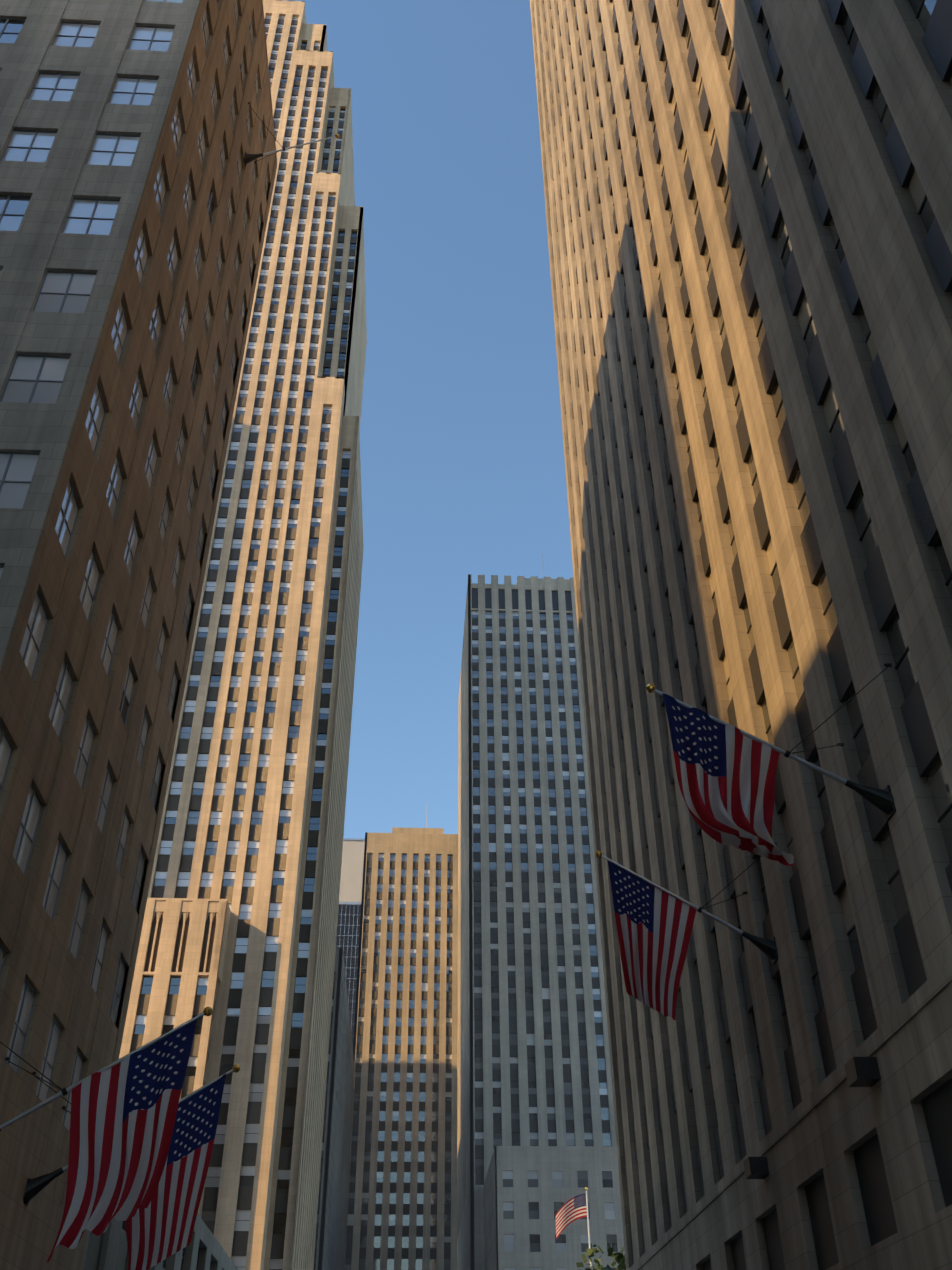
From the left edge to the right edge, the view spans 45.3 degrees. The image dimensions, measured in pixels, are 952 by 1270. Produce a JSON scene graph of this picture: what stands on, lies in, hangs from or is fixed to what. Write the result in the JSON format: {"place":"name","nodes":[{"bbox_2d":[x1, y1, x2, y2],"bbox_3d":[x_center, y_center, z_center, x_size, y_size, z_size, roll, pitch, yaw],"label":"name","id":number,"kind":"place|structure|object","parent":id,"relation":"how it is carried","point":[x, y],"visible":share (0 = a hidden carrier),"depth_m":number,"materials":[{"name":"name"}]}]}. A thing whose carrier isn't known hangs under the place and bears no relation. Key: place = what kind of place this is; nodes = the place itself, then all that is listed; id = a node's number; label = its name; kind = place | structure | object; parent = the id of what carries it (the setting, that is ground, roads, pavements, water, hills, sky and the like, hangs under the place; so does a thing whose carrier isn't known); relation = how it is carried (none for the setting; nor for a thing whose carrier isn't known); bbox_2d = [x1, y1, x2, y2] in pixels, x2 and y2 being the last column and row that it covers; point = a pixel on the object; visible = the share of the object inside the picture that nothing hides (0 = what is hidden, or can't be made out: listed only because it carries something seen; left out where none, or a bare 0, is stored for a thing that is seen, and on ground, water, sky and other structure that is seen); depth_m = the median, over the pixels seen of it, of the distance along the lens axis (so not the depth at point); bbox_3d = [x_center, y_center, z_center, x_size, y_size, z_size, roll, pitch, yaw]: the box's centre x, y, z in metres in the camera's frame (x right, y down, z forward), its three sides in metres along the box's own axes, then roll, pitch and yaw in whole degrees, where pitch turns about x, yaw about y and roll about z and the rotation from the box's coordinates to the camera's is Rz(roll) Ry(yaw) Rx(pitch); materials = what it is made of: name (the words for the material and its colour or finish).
{"place":"outdoors","nodes":[
{"label":"outdoors","id":0,"kind":"place"},
{"bbox_2d":[287,0,573,838],"label":"sky","id":1,"kind":"structure","parent":0,"point":[462,461],"materials":[{"name":"blue"}]},
{"label":"ground","id":2,"kind":"structure","parent":0,"visible":0},
{"bbox_2d":[0,0,276,1269],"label":"building","id":3,"kind":"structure","parent":2,"relation":"on","point":[136,190],"depth_m":36.12,"materials":[{"name":"stone"}]},
{"bbox_2d":[0,1007,212,1262],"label":"flag","id":4,"kind":"object","parent":3,"relation":"attached to","point":[123,1113],"visible":0.98,"depth_m":24.14,"materials":[{"name":"multicoloured fabric"}]},
{"bbox_2d":[23,1064,239,1269],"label":"flag","id":5,"kind":"object","parent":3,"relation":"attached to","point":[159,1228],"visible":0.79,"depth_m":28.41,"materials":[{"name":"multicoloured fabric"}]},
{"bbox_2d":[244,102,338,165],"bbox_3d":[-9.376,-24.683,57.801,4.698,2.960,3.297,2,-37,-3],"label":"flagpole","id":6,"kind":"object","parent":3,"relation":"attached to","point":[248,158],"visible":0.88,"depth_m":57.43,"materials":[{"name":"silver metal"}]},
{"bbox_2d":[82,1213,237,1269],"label":"building","id":7,"kind":"structure","parent":2,"relation":"on","point":[108,1249],"depth_m":47.38,"materials":[{"name":"stone"}]},
{"bbox_2d":[119,898,230,1099],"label":"building","id":8,"kind":"structure","parent":2,"relation":"on","point":[178,974],"depth_m":112.88,"materials":[{"name":"stone"}]},
{"bbox_2d":[147,0,366,1269],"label":"skyscraper","id":9,"kind":"structure","parent":2,"relation":"on","point":[251,830],"depth_m":140.54,"materials":[{"name":"stone"}]},
{"bbox_2d":[313,948,354,1269],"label":"building","id":10,"kind":"structure","parent":2,"relation":"on","point":[331,1228],"depth_m":163.09,"materials":[{"name":"stone"}]},
{"bbox_2d":[336,838,364,1043],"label":"skyscraper","id":11,"kind":"structure","parent":2,"relation":"on","point":[352,899],"depth_m":421.34,"materials":[{"name":"grey"}]},
{"bbox_2d":[345,832,457,1269],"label":"skyscraper","id":12,"kind":"structure","parent":2,"relation":"on","point":[402,1208],"depth_m":230.33,"materials":[{"name":"stone"}]},
{"bbox_2d":[457,574,616,1269],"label":"skyscraper","id":13,"kind":"structure","parent":2,"relation":"on","point":[533,1062],"depth_m":198.91,"materials":[{"name":"stone"}]},
{"bbox_2d":[392,557,569,833],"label":"rooftop masts","id":14,"kind":"object","parent":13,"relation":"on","point":[426,830],"depth_m":266.27,"materials":[{"name":"silver metal"}]},
{"bbox_2d":[484,1146,625,1269],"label":"building","id":15,"kind":"structure","parent":13,"relation":"attached to","point":[530,1192],"depth_m":146.50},
{"bbox_2d":[555,1187,591,1268],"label":"flagpole","id":16,"kind":"object","parent":2,"relation":"on","point":[571,1210],"visible":1,"depth_m":91.00,"materials":[{"name":"multicoloured fabric"}]},
{"bbox_2d":[576,1242,625,1269],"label":"tree","id":17,"kind":"object","parent":2,"relation":"on","point":[590,1253],"visible":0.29,"depth_m":64.97,"materials":[{"name":"green plant"}]},
{"bbox_2d":[601,1248,625,1269],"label":"tree","id":18,"kind":"object","parent":2,"relation":"on","point":[620,1258],"visible":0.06,"depth_m":57.76,"materials":[{"name":"green plant"}]},
{"bbox_2d":[530,0,951,1269],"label":"skyscraper","id":19,"kind":"structure","parent":2,"relation":"on","point":[748,210],"depth_m":32.31,"materials":[{"name":"stone"}]},
{"bbox_2d":[595,842,777,1019],"bbox_3d":[5.862,8.101,31.322,4.913,4.664,3.297,2,-37,-3],"label":"flag","id":20,"kind":"object","parent":19,"relation":"attached to","point":[654,923],"visible":1,"depth_m":31.33,"materials":[{"name":"multicoloured fabric"}]},
{"bbox_2d":[646,663,895,865],"bbox_3d":[6.284,2.803,24.183,5.044,4.111,3.297,2,-37,-3],"label":"flag","id":21,"kind":"object","parent":19,"relation":"attached to","point":[726,773],"visible":0.98,"depth_m":24.20,"materials":[{"name":"fabric"}]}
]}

